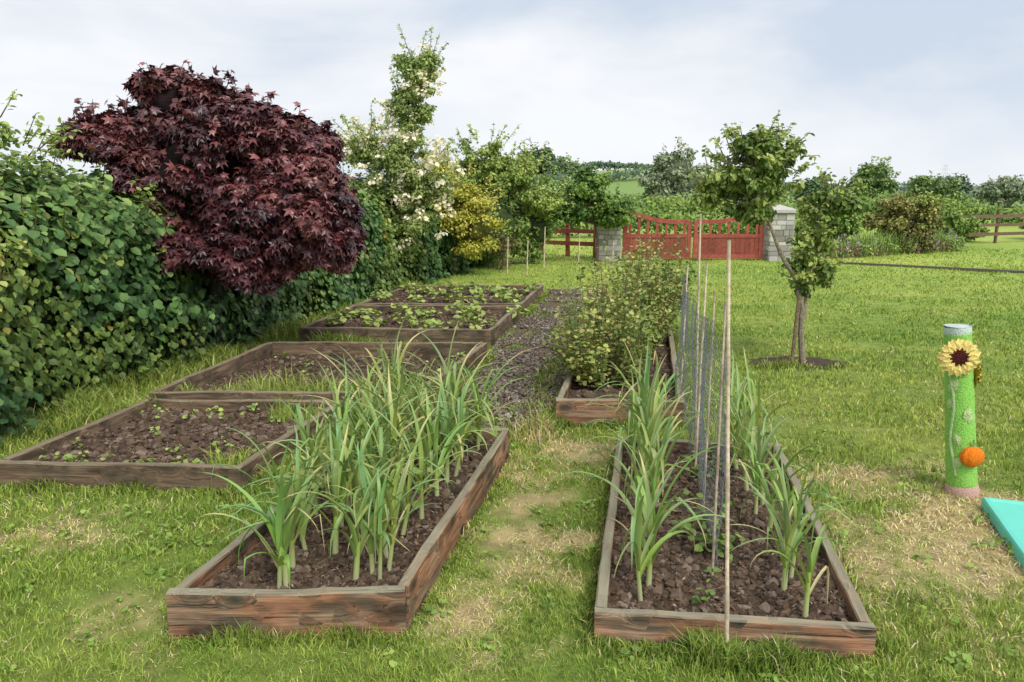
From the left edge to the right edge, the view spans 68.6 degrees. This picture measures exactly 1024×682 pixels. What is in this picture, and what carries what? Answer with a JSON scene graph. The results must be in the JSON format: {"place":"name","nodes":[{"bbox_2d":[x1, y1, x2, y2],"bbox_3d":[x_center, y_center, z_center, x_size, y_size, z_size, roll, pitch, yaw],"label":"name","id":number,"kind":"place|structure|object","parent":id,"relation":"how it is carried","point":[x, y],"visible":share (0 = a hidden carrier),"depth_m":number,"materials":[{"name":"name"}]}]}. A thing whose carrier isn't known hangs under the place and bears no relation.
{"place":"outdoors","nodes":[
{"label":"outdoors","id":0,"kind":"place"},
{"bbox_2d":[487,229,522,269],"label":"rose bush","id":1,"kind":"object","parent":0,"point":[504,244],"visible":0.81,"depth_m":15.93,"materials":[{"name":"green plant"}]},
{"bbox_2d":[0,169,1023,681],"bbox_3d":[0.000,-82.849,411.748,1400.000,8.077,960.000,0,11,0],"label":"ground","id":2,"kind":"structure","parent":0,"point":[980,245],"depth_m":3.89,"materials":[{"name":"green plant"}]},
{"bbox_2d":[0,398,342,495],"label":"raised bed","id":3,"kind":"object","parent":2,"relation":"on","point":[122,436],"visible":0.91,"depth_m":4.77,"materials":[{"name":"brown soil"}]},
{"bbox_2d":[39,348,472,463],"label":"bed weeds","id":4,"kind":"object","parent":3,"relation":"on","point":[68,457],"visible":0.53,"depth_m":4.94,"materials":[{"name":"green plant"}]},
{"bbox_2d":[45,59,367,348],"bbox_3d":[-2.910,-1.280,7.509,3.058,2.942,1.992,0,11,0],"label":"copper maple tree","id":5,"kind":"object","parent":2,"relation":"on","point":[260,188],"visible":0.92,"depth_m":6.92,"materials":[{"name":"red plant"}]},
{"bbox_2d":[0,149,494,449],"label":"hedge","id":6,"kind":"object","parent":2,"relation":"on","point":[86,289],"visible":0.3,"depth_m":6.30,"materials":[{"name":"green plant"}]},
{"bbox_2d":[0,89,82,184],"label":"hazel shoots","id":7,"kind":"object","parent":6,"relation":"on","point":[7,132],"visible":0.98,"depth_m":5.89,"materials":[{"name":"green plant"}]},
{"bbox_2d":[149,341,486,418],"bbox_3d":[-1.495,0.306,6.631,2.491,0.238,1.972,0,11,0],"label":"raised bed","id":8,"kind":"object","parent":2,"relation":"on","point":[257,359],"visible":0.47,"depth_m":6.95,"materials":[{"name":"brown soil"}]},
{"bbox_2d":[174,359,384,464],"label":"weed grass","id":9,"kind":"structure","parent":8,"relation":"on","point":[319,387],"depth_m":5.85,"materials":[{"name":"green plant"}]},
{"bbox_2d":[166,428,508,639],"bbox_3d":[-0.665,0.867,3.849,0.889,0.240,2.234,2,12,11],"label":"raised bed","id":10,"kind":"object","parent":2,"relation":"on","point":[221,589],"visible":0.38,"depth_m":3.09,"materials":[{"name":"brown wood"}]},
{"bbox_2d":[199,473,325,590],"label":"leek plant","id":11,"kind":"object","parent":10,"relation":"on","point":[277,519],"visible":0.95,"depth_m":2.94,"materials":[{"name":"green plant"}]},
{"bbox_2d":[203,465,343,587],"bbox_3d":[-0.960,0.723,2.974,0.590,0.589,0.379,-2,12,-11],"label":"leek plant","id":12,"kind":"object","parent":10,"relation":"on","point":[286,536],"visible":0.74,"depth_m":3.01,"materials":[{"name":"green plant"}]},
{"bbox_2d":[211,427,338,506],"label":"leek plant","id":13,"kind":"object","parent":10,"relation":"on","point":[277,490],"visible":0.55,"depth_m":3.33,"materials":[{"name":"green plant"}]},
{"bbox_2d":[226,424,326,550],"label":"leek plant","id":14,"kind":"object","parent":10,"relation":"on","point":[296,485],"visible":0.56,"depth_m":3.29,"materials":[{"name":"green plant"}]},
{"bbox_2d":[212,464,360,568],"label":"leek plant","id":15,"kind":"object","parent":10,"relation":"on","point":[292,553],"visible":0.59,"depth_m":3.17,"materials":[{"name":"green plant"}]},
{"bbox_2d":[255,385,365,502],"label":"leek plant","id":16,"kind":"object","parent":10,"relation":"on","point":[300,420],"visible":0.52,"depth_m":3.70,"materials":[{"name":"green plant"}]},
{"bbox_2d":[269,411,354,514],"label":"leek plant","id":17,"kind":"object","parent":10,"relation":"on","point":[318,459],"visible":0.53,"depth_m":3.59,"materials":[{"name":"green plant"}]},
{"bbox_2d":[260,421,371,556],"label":"leek plant","id":18,"kind":"object","parent":10,"relation":"on","point":[337,466],"visible":0.74,"depth_m":3.26,"materials":[{"name":"green plant"}]},
{"bbox_2d":[264,355,377,500],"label":"leek plant","id":19,"kind":"object","parent":10,"relation":"on","point":[344,426],"visible":0.34,"depth_m":3.78,"materials":[{"name":"green plant"}]},
{"bbox_2d":[302,396,367,526],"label":"leek plant","id":20,"kind":"object","parent":10,"relation":"on","point":[337,444],"visible":0.53,"depth_m":3.48,"materials":[{"name":"green plant"}]},
{"bbox_2d":[284,453,411,581],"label":"leek plant","id":21,"kind":"object","parent":10,"relation":"on","point":[357,545],"visible":0.92,"depth_m":3.02,"materials":[{"name":"green plant"}]},
{"bbox_2d":[307,414,439,486],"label":"leek plant","id":22,"kind":"object","parent":10,"relation":"on","point":[383,448],"visible":0.31,"depth_m":3.58,"materials":[{"name":"green plant"}]},
{"bbox_2d":[338,414,408,547],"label":"leek plant","id":23,"kind":"object","parent":10,"relation":"on","point":[356,478],"visible":0.43,"depth_m":3.38,"materials":[{"name":"green plant"}]},
{"bbox_2d":[327,432,420,557],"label":"leek plant","id":24,"kind":"object","parent":10,"relation":"on","point":[388,490],"visible":0.51,"depth_m":3.30,"materials":[{"name":"green plant"}]},
{"bbox_2d":[325,444,430,573],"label":"leek plant","id":25,"kind":"object","parent":10,"relation":"on","point":[370,539],"visible":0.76,"depth_m":3.10,"materials":[{"name":"green plant"}]},
{"bbox_2d":[310,447,460,580],"bbox_3d":[-0.515,0.684,3.124,0.622,0.603,0.221,3,12,15],"label":"leek plant","id":26,"kind":"object","parent":10,"relation":"on","point":[379,548],"visible":0.86,"depth_m":3.05,"materials":[{"name":"green plant"}]},
{"bbox_2d":[325,391,448,493],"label":"leek plant","id":27,"kind":"object","parent":10,"relation":"on","point":[370,449],"visible":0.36,"depth_m":3.67,"materials":[{"name":"green plant"}]},
{"bbox_2d":[347,431,434,570],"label":"leek plant","id":28,"kind":"object","parent":10,"relation":"on","point":[391,506],"visible":0.88,"depth_m":3.11,"materials":[{"name":"green plant"}]},
{"bbox_2d":[340,409,446,537],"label":"leek plant","id":29,"kind":"object","parent":10,"relation":"on","point":[407,496],"visible":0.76,"depth_m":3.41,"materials":[{"name":"green plant"}]},
{"bbox_2d":[346,363,442,506],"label":"leek plant","id":30,"kind":"object","parent":10,"relation":"on","point":[393,418],"visible":0.54,"depth_m":3.72,"materials":[{"name":"green plant"}]},
{"bbox_2d":[337,397,491,518],"bbox_3d":[-0.436,0.585,3.562,0.766,0.622,0.248,-2,12,-10],"label":"leek plant","id":31,"kind":"object","parent":10,"relation":"on","point":[420,477],"visible":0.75,"depth_m":3.57,"materials":[{"name":"green plant"}]},
{"bbox_2d":[373,379,467,488],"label":"leek plant","id":32,"kind":"object","parent":10,"relation":"on","point":[426,445],"visible":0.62,"depth_m":3.95,"materials":[{"name":"green plant"}]},
{"bbox_2d":[366,390,481,495],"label":"leek plant","id":33,"kind":"object","parent":10,"relation":"on","point":[436,462],"visible":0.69,"depth_m":3.84,"materials":[{"name":"green plant"}]},
{"bbox_2d":[397,377,487,476],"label":"leek plant","id":34,"kind":"object","parent":10,"relation":"on","point":[461,410],"visible":0.68,"depth_m":4.08,"materials":[{"name":"green plant"}]},
{"bbox_2d":[395,342,497,468],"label":"leek plant","id":35,"kind":"object","parent":10,"relation":"on","point":[454,403],"visible":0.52,"depth_m":4.22,"materials":[{"name":"green plant"}]},
{"bbox_2d":[410,327,497,446],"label":"leek plant","id":36,"kind":"object","parent":10,"relation":"on","point":[451,380],"visible":0.45,"depth_m":4.52,"materials":[{"name":"green plant"}]},
{"bbox_2d":[416,368,496,482],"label":"leek plant","id":37,"kind":"object","parent":10,"relation":"on","point":[446,427],"visible":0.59,"depth_m":4.03,"materials":[{"name":"green plant"}]},
{"bbox_2d":[450,349,494,450],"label":"leek plant","id":38,"kind":"object","parent":10,"relation":"on","point":[478,425],"visible":0.84,"depth_m":4.53,"materials":[{"name":"green plant"}]},
{"bbox_2d":[447,348,536,441],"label":"leek plant","id":39,"kind":"object","parent":10,"relation":"on","point":[484,388],"visible":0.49,"depth_m":4.68,"materials":[{"name":"green plant"}]},
{"bbox_2d":[333,24,465,251],"bbox_3d":[-1.901,-3.037,12.622,2.264,4.358,1.550,0,11,0],"label":"rambling rose tree","id":40,"kind":"object","parent":2,"relation":"on","point":[422,185],"visible":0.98,"depth_m":12.42,"materials":[{"name":"green plant"}]},
{"bbox_2d":[299,304,519,344],"bbox_3d":[-1.126,-0.201,9.129,2.358,0.239,1.802,1,11,4],"label":"raised bed","id":41,"kind":"object","parent":2,"relation":"on","point":[503,319],"visible":0.71,"depth_m":8.71,"materials":[{"name":"brown wood"}]},
{"bbox_2d":[324,308,496,328],"bbox_3d":[-1.173,-0.262,8.679,2.029,0.245,0.661,4,12,18],"label":"strawberry row","id":42,"kind":"object","parent":41,"relation":"on","point":[412,323],"visible":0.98,"depth_m":8.60,"materials":[{"name":"green plant"}]},
{"bbox_2d":[338,298,528,318],"bbox_3d":[-0.974,-0.414,9.488,2.396,0.215,0.592,0,11,0],"label":"strawberry row","id":43,"kind":"object","parent":41,"relation":"on","point":[424,313],"visible":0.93,"depth_m":9.41,"materials":[{"name":"green plant"}]},
{"bbox_2d":[0,278,896,681],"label":"long grass","id":44,"kind":"structure","parent":2,"relation":"on","point":[708,650],"depth_m":4.34,"materials":[{"name":"green plant"}]},
{"bbox_2d":[356,284,542,315],"bbox_3d":[-0.800,-0.593,11.074,2.602,0.240,2.116,0,11,0],"label":"raised bed","id":45,"kind":"object","parent":2,"relation":"on","point":[530,296],"visible":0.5,"depth_m":11.08,"materials":[{"name":"brown soil"}]},
{"bbox_2d":[370,285,525,303],"bbox_3d":[-0.899,-0.641,10.529,2.225,0.268,0.541,1,12,7],"label":"strawberry row","id":46,"kind":"object","parent":45,"relation":"on","point":[411,297],"visible":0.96,"depth_m":10.50,"materials":[{"name":"green plant"}]},
{"bbox_2d":[398,280,539,294],"bbox_3d":[-0.673,-0.816,11.492,2.226,0.264,0.659,0,11,0],"label":"strawberry row","id":47,"kind":"object","parent":45,"relation":"on","point":[458,287],"visible":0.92,"depth_m":11.45,"materials":[{"name":"green plant"}]},
{"bbox_2d":[420,142,508,274],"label":"golden shrub","id":48,"kind":"object","parent":2,"relation":"on","point":[473,222],"visible":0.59,"depth_m":14.69,"materials":[{"name":"yellow plant"}]},
{"bbox_2d":[454,180,560,265],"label":"hedge end shrub","id":49,"kind":"object","parent":2,"relation":"on","point":[522,227],"visible":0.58,"depth_m":16.64,"materials":[{"name":"green plant"}]},
{"bbox_2d":[0,394,1023,681],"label":"clover patches","id":50,"kind":"object","parent":2,"relation":"on","point":[958,666],"visible":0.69,"depth_m":3.51,"materials":[{"name":"green plant"}]},
{"bbox_2d":[449,123,575,264],"bbox_3d":[-0.299,-3.239,16.673,3.450,3.149,1.820,0,11,0],"label":"plum tree","id":51,"kind":"object","parent":2,"relation":"on","point":[505,171],"visible":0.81,"depth_m":16.43,"materials":[{"name":"green plant"}]},
{"bbox_2d":[516,142,564,183],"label":"oak tree","id":52,"kind":"object","parent":2,"relation":"on","point":[552,160],"visible":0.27,"depth_m":125.48,"materials":[{"name":"green plant"}]},
{"bbox_2d":[540,223,595,257],"bbox_3d":[1.091,-2.636,19.448,2.422,0.960,0.125,7,13,30],"label":"timber fence","id":53,"kind":"object","parent":2,"relation":"on","point":[567,242],"visible":0.36,"depth_m":19.15,"materials":[{"name":"brown wood"}]},
{"bbox_2d":[547,165,640,261],"bbox_3d":[1.849,-2.977,17.641,2.459,2.248,1.476,0,11,0],"label":"apple tree","id":54,"kind":"object","parent":2,"relation":"on","point":[608,210],"visible":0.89,"depth_m":17.26,"materials":[{"name":"green plant"}]},
{"bbox_2d":[595,224,621,260],"bbox_3d":[2.330,-2.426,18.181,0.579,0.950,0.577,0,11,0],"label":"stonework","id":55,"kind":"object","parent":2,"relation":"on","point":[607,237],"visible":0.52,"depth_m":17.91,"materials":[{"name":"stone"}]},
{"bbox_2d":[556,313,684,425],"bbox_3d":[1.138,0.147,7.418,0.930,0.239,4.194,2,12,10],"label":"raised bed","id":56,"kind":"object","parent":2,"relation":"on","point":[572,397],"visible":0.19,"depth_m":5.77,"materials":[{"name":"brown wood"}]},
{"bbox_2d":[542,275,663,389],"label":"currant bush","id":57,"kind":"object","parent":56,"relation":"on","point":[590,362],"visible":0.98,"depth_m":6.11,"materials":[{"name":"green plant"}]},
{"bbox_2d":[559,246,678,363],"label":"currant bush","id":58,"kind":"object","parent":56,"relation":"on","point":[640,299],"visible":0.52,"depth_m":6.80,"materials":[{"name":"green plant"}]},
{"bbox_2d":[588,222,697,343],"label":"currant bush","id":59,"kind":"object","parent":56,"relation":"on","point":[674,303],"visible":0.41,"depth_m":7.59,"materials":[{"name":"green plant"}]},
{"bbox_2d":[607,229,696,327],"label":"currant bush","id":60,"kind":"object","parent":56,"relation":"on","point":[624,261],"visible":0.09,"depth_m":8.71,"materials":[{"name":"green plant"}]},
{"bbox_2d":[635,137,707,211],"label":"willow tree","id":61,"kind":"object","parent":2,"relation":"on","point":[667,177],"visible":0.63,"depth_m":55.95,"materials":[{"name":"green plant"}]},
{"bbox_2d":[622,213,764,258],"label":"garden gate","id":62,"kind":"structure","parent":2,"relation":"on","point":[747,245],"depth_m":18.16,"materials":[{"name":"red wood"}]},
{"bbox_2d":[549,205,866,237],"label":"field hedgerow","id":63,"kind":"object","parent":2,"relation":"on","point":[667,215],"visible":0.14,"depth_m":27.02,"materials":[{"name":"green plant"}]},
{"bbox_2d":[724,240,730,644],"bbox_3d":[0.766,0.416,2.663,0.017,1.531,0.130,-5,13,-24],"label":"bamboo cane","id":64,"kind":"object","parent":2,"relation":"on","point":[727,512],"visible":0.92,"depth_m":2.66,"materials":[{"name":"wood"}]},
{"bbox_2d":[594,438,876,659],"bbox_3d":[1.008,0.911,3.828,1.037,0.163,2.176,2,12,10],"label":"raised bed","id":65,"kind":"object","parent":2,"relation":"on","point":[762,602],"visible":0.59,"depth_m":3.13,"materials":[{"name":"brown wood"}]},
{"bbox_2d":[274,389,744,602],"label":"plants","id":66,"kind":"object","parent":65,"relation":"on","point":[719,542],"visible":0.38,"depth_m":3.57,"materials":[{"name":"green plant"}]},
{"bbox_2d":[597,346,676,416],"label":"leek plant","id":67,"kind":"object","parent":65,"relation":"on","point":[645,383],"visible":0.34,"depth_m":4.44,"materials":[{"name":"green plant"}]},
{"bbox_2d":[584,356,691,450],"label":"leek plant","id":68,"kind":"object","parent":65,"relation":"on","point":[654,404],"visible":0.56,"depth_m":4.30,"materials":[{"name":"green plant"}]},
{"bbox_2d":[553,400,723,526],"bbox_3d":[0.571,0.639,3.526,0.800,0.651,0.427,0,11,0],"label":"leek plant","id":69,"kind":"object","parent":65,"relation":"on","point":[646,464],"visible":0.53,"depth_m":3.55,"materials":[{"name":"green plant"}]},
{"bbox_2d":[584,385,696,481],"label":"leek plant","id":70,"kind":"object","parent":65,"relation":"on","point":[648,426],"visible":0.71,"depth_m":4.05,"materials":[{"name":"green plant"}]},
{"bbox_2d":[573,386,715,501],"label":"leek plant","id":71,"kind":"object","parent":65,"relation":"on","point":[666,432],"visible":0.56,"depth_m":3.90,"materials":[{"name":"green plant"}]},
{"bbox_2d":[606,355,683,495],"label":"leek plant","id":72,"kind":"object","parent":65,"relation":"on","point":[646,420],"visible":0.5,"depth_m":4.12,"materials":[{"name":"green plant"}]},
{"bbox_2d":[614,413,702,501],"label":"leek plant","id":73,"kind":"object","parent":65,"relation":"on","point":[651,456],"visible":0.52,"depth_m":3.66,"materials":[{"name":"green plant"}]},
{"bbox_2d":[584,452,736,585],"bbox_3d":[0.554,0.752,3.173,0.418,0.569,0.673,-9,15,-38],"label":"leek plant","id":74,"kind":"object","parent":65,"relation":"on","point":[649,529],"visible":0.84,"depth_m":3.11,"materials":[{"name":"green plant"}]},
{"bbox_2d":[613,456,718,601],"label":"leek plant","id":75,"kind":"object","parent":65,"relation":"on","point":[638,530],"visible":0.98,"depth_m":2.99,"materials":[{"name":"green plant"}]},
{"bbox_2d":[599,423,740,550],"bbox_3d":[0.618,0.658,3.353,0.334,0.682,0.713,-8,14,-33],"label":"leek plant","id":76,"kind":"object","parent":65,"relation":"on","point":[643,493],"visible":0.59,"depth_m":3.29,"materials":[{"name":"green plant"}]},
{"bbox_2d":[675,275,725,575],"bbox_3d":[1.133,0.203,4.697,0.082,0.982,3.278,2,12,9],"label":"wire netting","id":77,"kind":"object","parent":65,"relation":"on","point":[685,299],"visible":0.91,"depth_m":3.89,"materials":[{"name":"metal"}]},
{"bbox_2d":[711,302,726,575],"bbox_3d":[0.876,0.439,3.180,0.014,1.201,0.155,3,12,13],"label":"bamboo cane","id":78,"kind":"object","parent":65,"relation":"on","point":[717,459],"visible":0.95,"depth_m":3.18,"materials":[{"name":"wood"}]},
{"bbox_2d":[688,389,793,490],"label":"leek plant","id":79,"kind":"object","parent":65,"relation":"on","point":[743,454],"visible":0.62,"depth_m":4.10,"materials":[{"name":"green plant"}]},
{"bbox_2d":[724,415,793,513],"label":"leek plant","id":80,"kind":"object","parent":65,"relation":"on","point":[759,457],"visible":0.72,"depth_m":3.75,"materials":[{"name":"green plant"}]},
{"bbox_2d":[724,395,814,506],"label":"leek plant","id":81,"kind":"object","parent":65,"relation":"on","point":[763,435],"visible":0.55,"depth_m":3.91,"materials":[{"name":"green plant"}]},
{"bbox_2d":[742,372,810,483],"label":"leek plant","id":82,"kind":"object","parent":65,"relation":"on","point":[755,423],"visible":0.54,"depth_m":4.18,"materials":[{"name":"green plant"}]},
{"bbox_2d":[728,461,841,617],"bbox_3d":[1.032,0.767,2.798,0.633,0.687,0.126,-5,13,-24],"label":"leek plant","id":83,"kind":"object","parent":65,"relation":"on","point":[811,562],"visible":0.97,"depth_m":2.87,"materials":[{"name":"green plant"}]},
{"bbox_2d":[738,449,835,589],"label":"leek plant","id":84,"kind":"object","parent":65,"relation":"on","point":[790,538],"visible":0.81,"depth_m":3.10,"materials":[{"name":"green plant"}]},
{"bbox_2d":[735,438,845,530],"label":"leek plant","id":85,"kind":"object","parent":65,"relation":"on","point":[774,496],"visible":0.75,"depth_m":3.57,"materials":[{"name":"green plant"}]},
{"bbox_2d":[729,442,857,578],"bbox_3d":[1.199,0.729,3.131,0.461,0.631,0.444,11,16,44],"label":"leek plant","id":86,"kind":"object","parent":65,"relation":"on","point":[798,512],"visible":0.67,"depth_m":3.13,"materials":[{"name":"green plant"}]},
{"bbox_2d":[740,450,858,548],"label":"leek plant","id":87,"kind":"object","parent":65,"relation":"on","point":[791,492],"visible":0.55,"depth_m":3.44,"materials":[{"name":"green plant"}]},
{"bbox_2d":[513,165,970,196],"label":"field hedgerow","id":88,"kind":"object","parent":2,"relation":"on","point":[618,175],"visible":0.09,"depth_m":116.61,"materials":[{"name":"green plant"}]},
{"bbox_2d":[688,109,820,362],"bbox_3d":[2.288,-0.951,7.208,1.058,2.455,1.077,8,14,33],"label":"pear tree","id":89,"kind":"object","parent":2,"relation":"on","point":[767,160],"visible":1,"depth_m":6.98,"materials":[{"name":"green plant"}]},
{"bbox_2d":[504,187,1023,206],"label":"field hedgerow","id":90,"kind":"object","parent":2,"relation":"on","point":[790,193],"visible":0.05,"depth_m":72.90,"materials":[{"name":"green plant"}]},
{"bbox_2d":[761,213,794,260],"bbox_3d":[6.425,-2.524,18.160,0.590,1.150,0.589,0,11,0],"label":"stonework","id":91,"kind":"object","parent":2,"relation":"on","point":[783,224],"visible":0.71,"depth_m":17.90,"materials":[{"name":"stone"}]},
{"bbox_2d":[777,168,869,318],"bbox_3d":[3.013,-0.943,7.305,0.764,1.457,0.620,0,11,0],"label":"pear tree","id":92,"kind":"object","parent":2,"relation":"on","point":[817,272],"visible":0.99,"depth_m":7.20,"materials":[{"name":"green plant"}]},
{"bbox_2d":[630,191,1023,223],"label":"field hedgerow","id":93,"kind":"object","parent":2,"relation":"on","point":[980,209],"visible":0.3,"depth_m":35.27,"materials":[{"name":"green plant"}]},
{"bbox_2d":[794,191,864,249],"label":"garden shrub","id":94,"kind":"object","parent":2,"relation":"on","point":[843,225],"visible":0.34,"depth_m":19.52,"materials":[{"name":"green plant"}]},
{"bbox_2d":[842,156,900,212],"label":"ash tree","id":95,"kind":"object","parent":2,"relation":"on","point":[877,179],"visible":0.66,"depth_m":50.34,"materials":[{"name":"green plant"}]},
{"bbox_2d":[811,225,968,258],"bbox_3d":[9.985,-2.652,19.970,6.430,1.019,1.290,-6,13,-27],"label":"flower border","id":96,"kind":"object","parent":2,"relation":"on","point":[870,245],"visible":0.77,"depth_m":19.67,"materials":[{"name":"green plant"}]},
{"bbox_2d":[860,191,945,253],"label":"rose shrub","id":97,"kind":"object","parent":2,"relation":"on","point":[916,217],"visible":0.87,"depth_m":19.98,"materials":[{"name":"green plant"}]},
{"bbox_2d":[838,261,1023,272],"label":"lawn edging","id":98,"kind":"object","parent":2,"relation":"on","point":[944,268],"visible":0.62,"depth_m":16.30,"materials":[{"name":"stone"}]},
{"bbox_2d":[905,170,964,202],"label":"ash tree","id":99,"kind":"object","parent":2,"relation":"on","point":[944,187],"visible":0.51,"depth_m":58.25,"materials":[{"name":"green plant"}]},
{"bbox_2d":[927,206,981,244],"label":"garden shrub","id":100,"kind":"object","parent":2,"relation":"on","point":[955,220],"visible":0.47,"depth_m":22.49,"materials":[{"name":"green plant"}]},
{"bbox_2d":[936,324,984,498],"bbox_3d":[2.509,0.400,4.221,0.311,0.994,0.216,5,12,21],"label":"knitted garden post","id":101,"kind":"object","parent":2,"relation":"on","point":[958,357],"visible":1,"depth_m":4.16,"materials":[{"name":"fabric"}]},
{"bbox_2d":[962,210,1023,242],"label":"timber fence","id":102,"kind":"object","parent":2,"relation":"on","point":[997,224],"visible":0.62,"depth_m":23.93,"materials":[{"name":"brown wood"}]},
{"bbox_2d":[970,175,1023,207],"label":"ash tree","id":103,"kind":"object","parent":2,"relation":"on","point":[1004,192],"visible":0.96,"depth_m":68.10,"materials":[{"name":"green plant"}]},
{"bbox_2d":[981,497,1023,568],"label":"sandpit lid","id":104,"kind":"object","parent":2,"relation":"on","point":[1006,517],"visible":1,"depth_m":3.83,"materials":[{"name":"teal plastic"}]},
{"bbox_2d":[0,0,1023,185],"label":"sky","id":105,"kind":"structure","parent":0,"point":[924,85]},
{"bbox_2d":[431,288,606,429],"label":"gravel path","id":106,"kind":"structure","parent":0,"point":[526,362],"depth_m":7.28,"materials":[{"name":"grey gravel"}]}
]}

